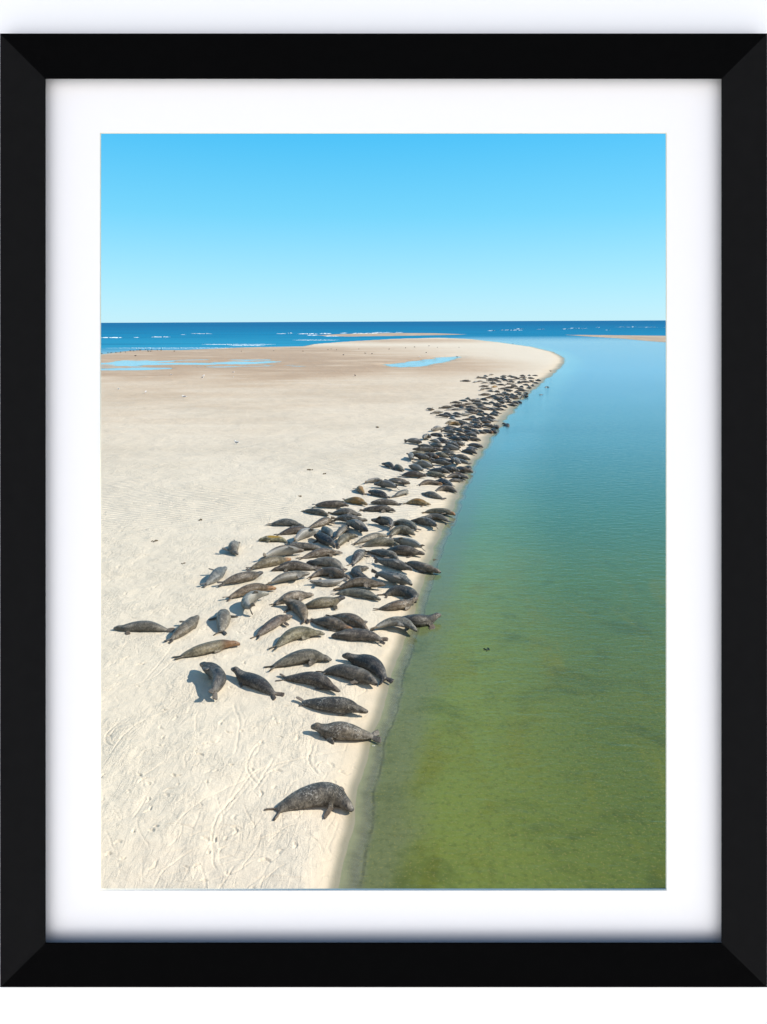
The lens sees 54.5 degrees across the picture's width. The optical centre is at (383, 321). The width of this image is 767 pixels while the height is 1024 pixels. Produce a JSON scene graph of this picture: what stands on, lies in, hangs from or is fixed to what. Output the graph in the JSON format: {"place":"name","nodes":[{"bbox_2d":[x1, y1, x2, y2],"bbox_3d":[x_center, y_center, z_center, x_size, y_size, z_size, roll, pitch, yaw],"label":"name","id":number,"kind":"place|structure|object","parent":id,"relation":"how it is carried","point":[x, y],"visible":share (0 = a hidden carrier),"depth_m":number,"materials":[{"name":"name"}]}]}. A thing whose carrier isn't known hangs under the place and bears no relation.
{"place":"outdoors","nodes":[
{"label":"outdoors","id":0,"kind":"place"},
{"bbox_2d":[101,333,665,888],"bbox_3d":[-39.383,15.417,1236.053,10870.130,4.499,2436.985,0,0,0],"label":"sand","id":1,"kind":"structure","parent":0,"point":[197,779],"depth_m":39.23,"materials":[{"name":"sand"}]},
{"bbox_2d":[113,620,174,634],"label":"seal","id":2,"kind":"object","parent":1,"relation":"on","point":[145,625],"visible":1,"depth_m":31.76,"materials":[{"name":"fur"}]},
{"bbox_2d":[164,615,198,642],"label":"seal","id":3,"kind":"object","parent":1,"relation":"on","point":[188,625],"visible":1,"depth_m":31.49,"materials":[{"name":"fur"}]},
{"bbox_2d":[173,639,239,658],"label":"seal","id":4,"kind":"object","parent":1,"relation":"on","point":[215,646],"visible":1,"depth_m":29.66,"materials":[{"name":"fur"}]},
{"bbox_2d":[199,662,225,699],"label":"seal","id":5,"kind":"object","parent":1,"relation":"on","point":[215,673],"visible":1,"depth_m":26.92,"materials":[{"name":"fur"}]},
{"bbox_2d":[199,566,226,586],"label":"seal","id":6,"kind":"object","parent":1,"relation":"on","point":[217,574],"visible":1,"depth_m":37.82,"materials":[{"name":"fur"}]},
{"bbox_2d":[208,609,237,635],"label":"seal","id":7,"kind":"object","parent":1,"relation":"on","point":[223,616],"visible":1,"depth_m":32.29,"materials":[{"name":"fur"}]},
{"bbox_2d":[222,540,240,554],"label":"seal","id":8,"kind":"object","parent":1,"relation":"on","point":[233,547],"visible":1,"depth_m":42.41,"materials":[{"name":"fur"}]},
{"bbox_2d":[217,568,262,586],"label":"seal","id":9,"kind":"object","parent":1,"relation":"on","point":[247,576],"visible":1,"depth_m":37.58,"materials":[{"name":"fur"}]},
{"bbox_2d":[222,583,276,600],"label":"seal","id":10,"kind":"object","parent":1,"relation":"on","point":[243,590],"visible":0.87,"depth_m":35.93,"materials":[{"name":"fur"}]},
{"bbox_2d":[241,590,268,614],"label":"seal","id":11,"kind":"object","parent":1,"relation":"on","point":[249,600],"visible":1,"depth_m":34.53,"materials":[{"name":"fur"}]},
{"bbox_2d":[231,666,284,700],"bbox_3d":[-4.704,13.126,27.111,0.806,0.412,2.653,0,0,-45],"label":"seal","id":12,"kind":"object","parent":1,"relation":"on","point":[256,682],"visible":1,"depth_m":26.90,"materials":[{"name":"fur"}]},
{"bbox_2d":[246,555,290,569],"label":"seal","id":13,"kind":"object","parent":1,"relation":"on","point":[272,560],"visible":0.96,"depth_m":40.09,"materials":[{"name":"fur"}]},
{"bbox_2d":[250,614,292,638],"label":"seal","id":14,"kind":"object","parent":1,"relation":"on","point":[274,622],"visible":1,"depth_m":32.05,"materials":[{"name":"fur"}]},
{"bbox_2d":[258,535,288,543],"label":"seal","id":15,"kind":"object","parent":1,"relation":"on","point":[268,538],"visible":1,"depth_m":44.62,"materials":[{"name":"fur"}]},
{"bbox_2d":[260,545,303,559],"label":"seal","id":16,"kind":"object","parent":1,"relation":"on","point":[286,550],"visible":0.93,"depth_m":41.81,"materials":[{"name":"fur"}]},
{"bbox_2d":[266,518,303,526],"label":"seal","id":17,"kind":"object","parent":1,"relation":"on","point":[288,522],"visible":0.95,"depth_m":48.06,"materials":[{"name":"fur"}]},
{"bbox_2d":[265,571,309,584],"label":"seal","id":18,"kind":"object","parent":1,"relation":"on","point":[288,576],"visible":0.99,"depth_m":37.62,"materials":[{"name":"fur"}]},
{"bbox_2d":[269,590,313,605],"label":"seal","id":19,"kind":"object","parent":1,"relation":"on","point":[298,595],"visible":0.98,"depth_m":35.27,"materials":[{"name":"fur"}]},
{"bbox_2d":[274,526,313,535],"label":"seal","id":20,"kind":"object","parent":1,"relation":"on","point":[293,530],"visible":0.67,"depth_m":46.22,"materials":[{"name":"fur"}]},
{"bbox_2d":[279,597,309,623],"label":"seal","id":21,"kind":"object","parent":1,"relation":"on","point":[299,608],"visible":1,"depth_m":33.82,"materials":[{"name":"fur"}]},
{"bbox_2d":[271,560,320,571],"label":"seal","id":22,"kind":"object","parent":1,"relation":"on","point":[291,565],"visible":0.98,"depth_m":39.53,"materials":[{"name":"fur"}]},
{"bbox_2d":[268,626,324,649],"bbox_3d":[-3.721,13.050,30.979,2.536,0.442,0.891,0,0,-38],"label":"seal","id":23,"kind":"object","parent":1,"relation":"on","point":[296,633],"visible":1,"depth_m":30.95,"materials":[{"name":"fur"}]},
{"bbox_2d":[264,649,331,670],"bbox_3d":[-3.333,13.076,28.918,2.544,0.467,0.908,0,0,-26],"label":"seal","id":24,"kind":"object","parent":1,"relation":"on","point":[310,657],"visible":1,"depth_m":28.83,"materials":[{"name":"fur"}]},
{"bbox_2d":[284,542,323,549],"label":"seal","id":25,"kind":"object","parent":1,"relation":"on","point":[306,546],"visible":0.64,"depth_m":42.99,"materials":[{"name":"fur"}]},
{"bbox_2d":[291,528,318,542],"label":"seal","id":26,"kind":"object","parent":1,"relation":"on","point":[303,533],"visible":0.98,"depth_m":45.04,"materials":[{"name":"fur"}]},
{"bbox_2d":[275,671,339,691],"bbox_3d":[-2.668,13.124,27.399,2.626,0.400,0.765,0,0,20],"label":"seal","id":27,"kind":"object","parent":1,"relation":"on","point":[320,681],"visible":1,"depth_m":27.18,"materials":[{"name":"fur"}]},
{"bbox_2d":[264,782,353,820],"bbox_3d":[-2.112,13.231,20.584,2.374,0.514,1.291,0,0,-19],"label":"seal","id":28,"kind":"object","parent":1,"relation":"on","point":[331,795],"visible":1,"depth_m":20.52,"materials":[{"name":"fur"}]},
{"bbox_2d":[303,508,328,515],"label":"seal","id":29,"kind":"object","parent":1,"relation":"on","point":[315,511],"visible":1,"depth_m":50.83,"materials":[{"name":"fur"}]},
{"bbox_2d":[298,548,342,559],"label":"seal","id":30,"kind":"object","parent":1,"relation":"on","point":[318,552],"visible":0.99,"depth_m":41.86,"materials":[{"name":"fur"}]},
{"bbox_2d":[308,517,334,527],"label":"seal","id":31,"kind":"object","parent":1,"relation":"on","point":[322,521],"visible":0.97,"depth_m":48.07,"materials":[{"name":"fur"}]},
{"bbox_2d":[305,595,344,609],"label":"seal","id":32,"kind":"object","parent":1,"relation":"on","point":[320,602],"visible":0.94,"depth_m":34.51,"materials":[{"name":"fur"}]},
{"bbox_2d":[312,532,338,547],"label":"seal","id":33,"kind":"object","parent":1,"relation":"on","point":[323,538],"visible":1,"depth_m":44.01,"materials":[{"name":"fur"}]},
{"bbox_2d":[306,557,347,570],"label":"seal","id":34,"kind":"object","parent":1,"relation":"on","point":[329,562],"visible":0.95,"depth_m":40.15,"materials":[{"name":"fur"}]},
{"bbox_2d":[320,526,333,537],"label":"seal","id":35,"kind":"object","parent":1,"relation":"on","point":[327,530],"visible":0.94,"depth_m":46.07,"materials":[{"name":"fur"}]},
{"bbox_2d":[306,567,350,579],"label":"seal","id":36,"kind":"object","parent":1,"relation":"on","point":[331,572],"visible":0.98,"depth_m":38.49,"materials":[{"name":"fur"}]},
{"bbox_2d":[310,577,347,586],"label":"seal","id":37,"kind":"object","parent":1,"relation":"on","point":[327,582],"visible":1,"depth_m":37.29,"materials":[{"name":"fur"}]},
{"bbox_2d":[312,500,348,509],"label":"seal","id":38,"kind":"object","parent":1,"relation":"on","point":[337,504],"visible":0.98,"depth_m":52.63,"materials":[{"name":"fur"}]},
{"bbox_2d":[310,616,351,630],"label":"seal","id":39,"kind":"object","parent":1,"relation":"on","point":[333,623],"visible":0.94,"depth_m":32.19,"materials":[{"name":"fur"}]},
{"bbox_2d":[296,696,367,714],"bbox_3d":[-1.810,13.173,25.677,2.654,0.454,0.705,0,0,8],"label":"seal","id":40,"kind":"object","parent":1,"relation":"on","point":[340,705],"visible":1,"depth_m":25.44,"materials":[{"name":"fur"}]},
{"bbox_2d":[333,525,348,538],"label":"seal","id":41,"kind":"object","parent":1,"relation":"on","point":[341,530],"visible":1,"depth_m":45.90,"materials":[{"name":"fur"}]},
{"bbox_2d":[331,533,357,547],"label":"seal","id":42,"kind":"object","parent":1,"relation":"on","point":[342,539],"visible":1,"depth_m":44.52,"materials":[{"name":"fur"}]},
{"bbox_2d":[328,508,361,515],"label":"seal","id":43,"kind":"object","parent":1,"relation":"on","point":[342,511],"visible":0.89,"depth_m":50.52,"materials":[{"name":"fur"}]},
{"bbox_2d":[311,721,380,744],"bbox_3d":[-1.226,13.237,24.079,2.302,0.490,0.894,0,0,0],"label":"seal","id":44,"kind":"object","parent":1,"relation":"on","point":[330,733],"visible":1,"depth_m":23.88,"materials":[{"name":"fur"}]},
{"bbox_2d":[324,613,368,629],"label":"seal","id":45,"kind":"object","parent":1,"relation":"on","point":[352,619],"visible":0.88,"depth_m":32.72,"materials":[{"name":"fur"}]},
{"bbox_2d":[316,664,377,685],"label":"seal","id":46,"kind":"object","parent":1,"relation":"on","point":[356,674],"visible":0.92,"depth_m":27.70,"materials":[{"name":"fur"}]},
{"bbox_2d":[331,514,367,521],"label":"seal","id":47,"kind":"object","parent":1,"relation":"on","point":[347,516],"visible":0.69,"depth_m":48.63,"materials":[{"name":"fur"}]},
{"bbox_2d":[342,497,367,504],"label":"seal","id":48,"kind":"object","parent":1,"relation":"on","point":[357,500],"visible":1,"depth_m":53.78,"materials":[{"name":"fur"}]},
{"bbox_2d":[343,517,367,531],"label":"seal","id":49,"kind":"object","parent":1,"relation":"on","point":[358,525],"visible":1,"depth_m":46.74,"materials":[{"name":"fur"}]},
{"bbox_2d":[333,588,380,600],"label":"seal","id":50,"kind":"object","parent":1,"relation":"on","point":[361,593],"visible":1,"depth_m":35.94,"materials":[{"name":"fur"}]},
{"bbox_2d":[346,549,371,565],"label":"seal","id":51,"kind":"object","parent":1,"relation":"on","point":[358,555],"visible":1,"depth_m":41.28,"materials":[{"name":"fur"}]},
{"bbox_2d":[331,628,387,644],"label":"seal","id":52,"kind":"object","parent":1,"relation":"on","point":[351,634],"visible":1,"depth_m":31.09,"materials":[{"name":"fur"}]},
{"bbox_2d":[333,577,385,589],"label":"seal","id":53,"kind":"object","parent":1,"relation":"on","point":[360,582],"visible":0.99,"depth_m":36.88,"materials":[{"name":"fur"}]},
{"bbox_2d":[353,486,367,494],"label":"seal","id":54,"kind":"object","parent":1,"relation":"on","point":[359,489],"visible":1,"depth_m":57.38,"materials":[{"name":"fur"}]},
{"bbox_2d":[349,565,374,579],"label":"seal","id":55,"kind":"object","parent":1,"relation":"on","point":[357,570],"visible":0.77,"depth_m":38.77,"materials":[{"name":"fur"}]},
{"bbox_2d":[342,652,393,684],"bbox_3d":[-0.497,13.198,28.593,0.952,0.498,2.567,0,0,-39],"label":"seal","id":56,"kind":"object","parent":1,"relation":"on","point":[372,664],"visible":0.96,"depth_m":28.52,"materials":[{"name":"fur"}]},
{"bbox_2d":[353,532,386,544],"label":"seal","id":57,"kind":"object","parent":1,"relation":"on","point":[368,537],"visible":0.87,"depth_m":44.90,"materials":[{"name":"fur"}]},
{"bbox_2d":[364,478,381,483],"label":"seal","id":58,"kind":"object","parent":1,"relation":"on","point":[371,480],"visible":0.9,"depth_m":60.82,"materials":[{"name":"fur"}]},
{"bbox_2d":[359,505,395,511],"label":"seal","id":59,"kind":"object","parent":1,"relation":"on","point":[383,508],"visible":1,"depth_m":51.80,"materials":[{"name":"fur"}]},
{"bbox_2d":[359,537,398,547],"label":"seal","id":60,"kind":"object","parent":1,"relation":"on","point":[381,541],"visible":0.98,"depth_m":43.97,"materials":[{"name":"fur"}]},
{"bbox_2d":[368,489,390,498],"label":"seal","id":61,"kind":"object","parent":1,"relation":"on","point":[379,493],"visible":1,"depth_m":56.22,"materials":[{"name":"fur"}]},
{"bbox_2d":[371,516,393,530],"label":"seal","id":62,"kind":"object","parent":1,"relation":"on","point":[384,520],"visible":0.97,"depth_m":48.24,"materials":[{"name":"fur"}]},
{"bbox_2d":[366,549,398,558],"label":"seal","id":63,"kind":"object","parent":1,"relation":"on","point":[385,554],"visible":0.95,"depth_m":41.77,"materials":[{"name":"fur"}]},
{"bbox_2d":[371,499,401,504],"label":"seal","id":64,"kind":"object","parent":1,"relation":"on","point":[385,501],"visible":0.96,"depth_m":53.73,"materials":[{"name":"fur"}]},
{"bbox_2d":[374,480,398,489],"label":"seal","id":65,"kind":"object","parent":1,"relation":"on","point":[386,483],"visible":1,"depth_m":58.87,"materials":[{"name":"fur"}]},
{"bbox_2d":[381,462,395,469],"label":"seal","id":66,"kind":"object","parent":1,"relation":"on","point":[389,464],"visible":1,"depth_m":67.03,"materials":[{"name":"fur"}]},
{"bbox_2d":[371,569,412,585],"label":"seal","id":67,"kind":"object","parent":1,"relation":"on","point":[397,577],"visible":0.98,"depth_m":37.72,"materials":[{"name":"fur"}]},
{"bbox_2d":[373,556,412,570],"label":"seal","id":68,"kind":"object","parent":1,"relation":"on","point":[398,564],"visible":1,"depth_m":40.02,"materials":[{"name":"fur"}]},
{"bbox_2d":[370,616,416,631],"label":"seal","id":69,"kind":"object","parent":1,"relation":"on","point":[401,621],"visible":0.99,"depth_m":32.29,"materials":[{"name":"fur"}]},
{"bbox_2d":[373,597,417,610],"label":"seal","id":70,"kind":"object","parent":1,"relation":"on","point":[406,604],"visible":1,"depth_m":34.55,"materials":[{"name":"fur"}]},
{"bbox_2d":[384,477,409,484],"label":"seal","id":71,"kind":"object","parent":1,"relation":"on","point":[399,481],"visible":0.86,"depth_m":60.07,"materials":[{"name":"fur"}]},
{"bbox_2d":[377,585,418,602],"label":"seal","id":72,"kind":"object","parent":1,"relation":"on","point":[407,592],"visible":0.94,"depth_m":36.29,"materials":[{"name":"fur"}]},
{"bbox_2d":[391,489,408,497],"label":"seal","id":73,"kind":"object","parent":1,"relation":"on","point":[401,492],"visible":1,"depth_m":56.42,"materials":[{"name":"fur"}]},
{"bbox_2d":[386,525,415,536],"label":"seal","id":74,"kind":"object","parent":1,"relation":"on","point":[402,529],"visible":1,"depth_m":46.51,"materials":[{"name":"fur"}]},
{"bbox_2d":[382,545,424,557],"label":"seal","id":75,"kind":"object","parent":1,"relation":"on","point":[410,551],"visible":0.86,"depth_m":42.44,"materials":[{"name":"fur"}]},
{"bbox_2d":[394,519,421,530],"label":"seal","id":76,"kind":"object","parent":1,"relation":"on","point":[409,523],"visible":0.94,"depth_m":48.12,"materials":[{"name":"fur"}]},
{"bbox_2d":[393,537,424,550],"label":"seal","id":77,"kind":"object","parent":1,"relation":"on","point":[411,542],"visible":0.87,"depth_m":43.95,"materials":[{"name":"fur"}]},
{"bbox_2d":[399,471,426,478],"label":"seal","id":78,"kind":"object","parent":1,"relation":"on","point":[413,474],"visible":1,"depth_m":63.01,"materials":[{"name":"fur"}]},
{"bbox_2d":[404,438,421,443],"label":"seal","id":79,"kind":"object","parent":1,"relation":"on","point":[414,440],"visible":1,"depth_m":80.23,"materials":[{"name":"fur"}]},
{"bbox_2d":[408,464,423,471],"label":"seal","id":80,"kind":"object","parent":1,"relation":"on","point":[417,467],"visible":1,"depth_m":65.91,"materials":[{"name":"fur"}]},
{"bbox_2d":[405,498,430,505],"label":"seal","id":81,"kind":"object","parent":1,"relation":"on","point":[419,501],"visible":1,"depth_m":53.86,"materials":[{"name":"fur"}]},
{"bbox_2d":[405,561,440,572],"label":"seal","id":82,"kind":"object","parent":1,"relation":"on","point":[419,566],"visible":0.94,"depth_m":39.88,"materials":[{"name":"fur"}]},
{"bbox_2d":[414,453,431,459],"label":"seal","id":83,"kind":"object","parent":1,"relation":"on","point":[421,456],"visible":0.95,"depth_m":70.79,"materials":[{"name":"fur"}]},
{"bbox_2d":[412,446,435,451],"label":"seal","id":84,"kind":"object","parent":1,"relation":"on","point":[425,449],"visible":0.88,"depth_m":75.08,"materials":[{"name":"fur"}]},
{"bbox_2d":[410,517,437,528],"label":"seal","id":85,"kind":"object","parent":1,"relation":"on","point":[423,521],"visible":0.99,"depth_m":48.73,"materials":[{"name":"fur"}]},
{"bbox_2d":[414,460,434,467],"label":"seal","id":86,"kind":"object","parent":1,"relation":"on","point":[423,463],"visible":0.91,"depth_m":67.27,"materials":[{"name":"fur"}]},
{"bbox_2d":[416,480,442,485],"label":"seal","id":87,"kind":"object","parent":1,"relation":"on","point":[427,482],"visible":1,"depth_m":60.63,"materials":[{"name":"fur"}]},
{"bbox_2d":[425,452,438,458],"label":"seal","id":88,"kind":"object","parent":1,"relation":"on","point":[432,455],"visible":0.83,"depth_m":71.59,"materials":[{"name":"fur"}]},
{"bbox_2d":[421,491,446,499],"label":"seal","id":89,"kind":"object","parent":1,"relation":"on","point":[432,494],"visible":1,"depth_m":56.39,"materials":[{"name":"fur"}]},
{"bbox_2d":[424,471,445,477],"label":"seal","id":90,"kind":"object","parent":1,"relation":"on","point":[435,474],"visible":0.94,"depth_m":63.50,"materials":[{"name":"fur"}]},
{"bbox_2d":[422,513,453,522],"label":"seal","id":91,"kind":"object","parent":1,"relation":"on","point":[435,516],"visible":0.88,"depth_m":49.99,"materials":[{"name":"fur"}]},
{"bbox_2d":[421,508,455,515],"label":"seal","id":92,"kind":"object","parent":1,"relation":"on","point":[442,511],"visible":0.97,"depth_m":51.61,"materials":[{"name":"fur"}]},
{"bbox_2d":[428,467,449,473],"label":"seal","id":93,"kind":"object","parent":1,"relation":"on","point":[442,470],"visible":0.84,"depth_m":65.04,"materials":[{"name":"fur"}]},
{"bbox_2d":[428,459,451,465],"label":"seal","id":94,"kind":"object","parent":1,"relation":"on","point":[441,462],"visible":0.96,"depth_m":68.59,"materials":[{"name":"fur"}]},
{"bbox_2d":[435,452,448,457],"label":"seal","id":95,"kind":"object","parent":1,"relation":"on","point":[441,454],"visible":0.61,"depth_m":72.02,"materials":[{"name":"fur"}]},
{"bbox_2d":[435,478,454,486],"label":"seal","id":96,"kind":"object","parent":1,"relation":"on","point":[444,481],"visible":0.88,"depth_m":60.77,"materials":[{"name":"fur"}]},
{"bbox_2d":[435,485,456,491],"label":"seal","id":97,"kind":"object","parent":1,"relation":"on","point":[448,488],"visible":0.95,"depth_m":58.64,"materials":[{"name":"fur"}]},
{"bbox_2d":[442,466,459,472],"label":"seal","id":98,"kind":"object","parent":1,"relation":"on","point":[451,469],"visible":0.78,"depth_m":65.78,"materials":[{"name":"fur"}]},
{"bbox_2d":[443,444,461,451],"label":"seal","id":99,"kind":"object","parent":1,"relation":"on","point":[451,447],"visible":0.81,"depth_m":76.00,"materials":[{"name":"fur"}]},
{"bbox_2d":[445,472,468,478],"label":"seal","id":100,"kind":"object","parent":1,"relation":"on","point":[457,475],"visible":0.99,"depth_m":63.53,"materials":[{"name":"fur"}]},
{"bbox_2d":[451,454,470,459],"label":"seal","id":101,"kind":"object","parent":1,"relation":"on","point":[462,456],"visible":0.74,"depth_m":71.86,"materials":[{"name":"fur"}]},
{"bbox_2d":[456,466,472,472],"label":"seal","id":102,"kind":"object","parent":1,"relation":"on","point":[462,469],"visible":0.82,"depth_m":65.79,"materials":[{"name":"fur"}]},
{"bbox_2d":[462,448,476,453],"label":"seal","id":103,"kind":"object","parent":1,"relation":"on","point":[470,450],"visible":1,"depth_m":75.10,"materials":[{"name":"fur"}]},
{"bbox_2d":[0,0,766,1023],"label":"wall","id":104,"kind":"structure","parent":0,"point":[382,1004],"depth_m":17.56,"materials":[{"name":"white"}]},
{"bbox_2d":[0,33,766,986],"bbox_3d":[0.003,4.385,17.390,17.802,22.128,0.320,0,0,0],"label":"picture frame","id":105,"kind":"object","parent":104,"relation":"attached to","point":[70,99],"visible":1,"depth_m":17.49,"materials":[{"name":"black paint"}]},
{"bbox_2d":[101,320,665,888],"bbox_3d":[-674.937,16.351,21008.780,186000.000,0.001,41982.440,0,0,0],"label":"water","id":106,"kind":"structure","parent":0,"point":[527,750],"depth_m":31.12,"materials":[{"name":"liquid"}]},
{"bbox_2d":[103,330,493,345],"bbox_3d":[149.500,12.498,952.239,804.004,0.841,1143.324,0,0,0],"label":"breaking waves","id":107,"kind":"object","parent":106,"relation":"on","point":[259,344],"visible":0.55,"depth_m":806.03,"materials":[{"name":"liquid"}]},
{"bbox_2d":[402,613,440,628],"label":"seal","id":108,"kind":"object","parent":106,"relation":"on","point":[418,620],"visible":0.69,"depth_m":32.93,"materials":[{"name":"fur"}]},
{"bbox_2d":[101,134,665,322],"label":"sky","id":109,"kind":"structure","parent":0,"point":[195,227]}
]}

